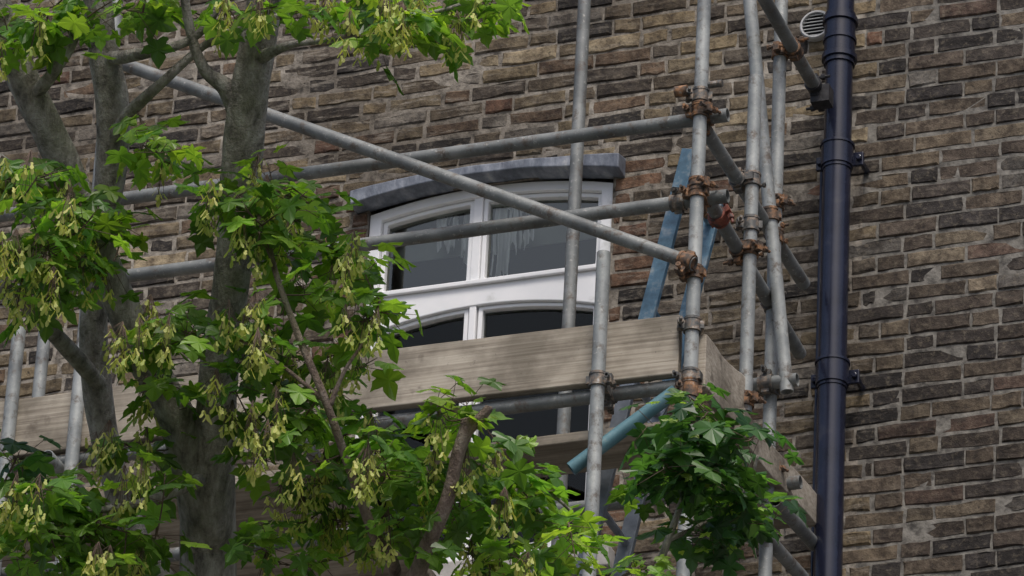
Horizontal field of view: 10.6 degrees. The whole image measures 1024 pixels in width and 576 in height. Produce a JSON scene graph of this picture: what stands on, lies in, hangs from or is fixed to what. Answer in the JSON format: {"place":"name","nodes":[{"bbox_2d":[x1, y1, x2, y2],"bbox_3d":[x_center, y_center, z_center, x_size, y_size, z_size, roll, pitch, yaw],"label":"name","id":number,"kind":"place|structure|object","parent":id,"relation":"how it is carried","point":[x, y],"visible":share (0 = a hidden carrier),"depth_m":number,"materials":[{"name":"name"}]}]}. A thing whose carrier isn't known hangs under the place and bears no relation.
{"place":"outdoors","nodes":[
{"label":"outdoors","id":0,"kind":"place"},
{"bbox_3d":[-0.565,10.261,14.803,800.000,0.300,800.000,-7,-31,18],"label":"ground","id":1,"kind":"structure","parent":0,"visible":0},
{"bbox_2d":[0,0,1023,575],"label":"front wall bricks","id":2,"kind":"object","parent":1,"relation":"on","point":[914,430],"visible":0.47,"depth_m":20.29,"materials":[{"name":"brown brick"}]},
{"bbox_2d":[0,0,866,575],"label":"mortar bed","id":3,"kind":"object","parent":2,"relation":"attached to","point":[794,192],"visible":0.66,"depth_m":20.87,"materials":[{"name":"grey concrete"}]},
{"bbox_2d":[353,178,613,507],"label":"opening reveals","id":4,"kind":"object","parent":2,"relation":"attached to","point":[494,184],"visible":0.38,"depth_m":20.76,"materials":[{"name":"white paint"}]},
{"bbox_2d":[390,202,597,265],"bbox_3d":[-0.029,-0.251,20.856,0.921,0.250,0.005,-7,-31,18],"label":"roller blind","id":5,"kind":"object","parent":4,"relation":"attached to","point":[429,252],"visible":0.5,"depth_m":20.87,"materials":[{"name":"grey fabric"}]},
{"bbox_2d":[355,181,612,561],"bbox_3d":[-0.100,0.337,20.416,0.977,1.610,0.106,-7,-31,18],"label":"frame","id":6,"kind":"object","parent":2,"relation":"attached to","point":[476,298],"visible":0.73,"depth_m":20.61,"materials":[{"name":"white paint"}]},
{"bbox_2d":[436,206,533,276],"bbox_3d":[-0.105,-0.166,20.751,0.396,0.328,0.030,-7,-31,18],"label":"net curtain","id":7,"kind":"object","parent":6,"relation":"hanging from","point":[504,240],"visible":0.58,"depth_m":20.74,"materials":[{"name":"fabric"}]},
{"bbox_2d":[350,153,625,213],"bbox_3d":[-0.092,-0.415,20.740,1.076,0.131,0.106,-7,-31,18],"label":"lead hood","id":8,"kind":"object","parent":2,"relation":"attached to","point":[372,198],"visible":0.85,"depth_m":20.71,"materials":[{"name":"grey metal"}]},
{"bbox_2d":[432,544,614,575],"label":"stone sill","id":9,"kind":"structure","parent":2,"relation":"attached to","point":[448,568],"depth_m":19.79,"materials":[{"name":"grey stone"}]},
{"bbox_2d":[800,10,825,41],"bbox_3d":[1.140,-0.980,20.582,0.124,0.124,0.039,-7,-31,18],"label":"air vent","id":10,"kind":"object","parent":2,"relation":"attached to","point":[812,29],"visible":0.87,"depth_m":20.58,"materials":[{"name":"plastic"}]},
{"bbox_2d":[810,172,822,575],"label":"wall cable","id":11,"kind":"object","parent":2,"relation":"attached to","point":[817,349],"depth_m":19.92,"materials":[{"name":"paint"}]},
{"bbox_2d":[811,0,868,575],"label":"downpipe","id":12,"kind":"object","parent":2,"relation":"attached to","point":[834,377],"visible":1,"depth_m":19.82,"materials":[{"name":"paint"}]},
{"bbox_2d":[856,0,1023,575],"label":"mortar bed","id":13,"kind":"object","parent":2,"relation":"attached to","point":[915,531],"visible":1,"depth_m":19.86,"materials":[{"name":"grey concrete"}]},
{"bbox_3d":[0.717,5.415,22.138,13.000,15.400,7.740,-7,-31,18],"label":"side and back walls","id":14,"kind":"object","parent":1,"relation":"on","visible":0},
{"bbox_2d":[377,238,596,545],"bbox_3d":[0.415,1.254,21.603,2.181,2.812,2.740,-7,-31,18],"label":"room","id":15,"kind":"object","parent":14,"relation":"attached to","point":[521,260],"visible":0.1,"depth_m":22.55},
{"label":"pavement","id":16,"kind":"structure","parent":0,"visible":0},
{"bbox_2d":[0,0,808,575],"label":"sycamore tree","id":17,"kind":"object","parent":16,"relation":"on","point":[692,466],"visible":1,"depth_m":16.05,"materials":[{"name":"green plant"}]},
{"bbox_2d":[0,0,833,575],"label":"scaffolding","id":18,"kind":"object","parent":16,"relation":"on","point":[602,358],"visible":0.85,"depth_m":19.04,"materials":[{"name":"metal"}]},
{"bbox_2d":[574,148,722,575],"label":"ladder","id":19,"kind":"object","parent":18,"relation":"attached to","point":[650,306],"visible":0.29,"depth_m":18.95,"materials":[{"name":"metal"}]}
]}

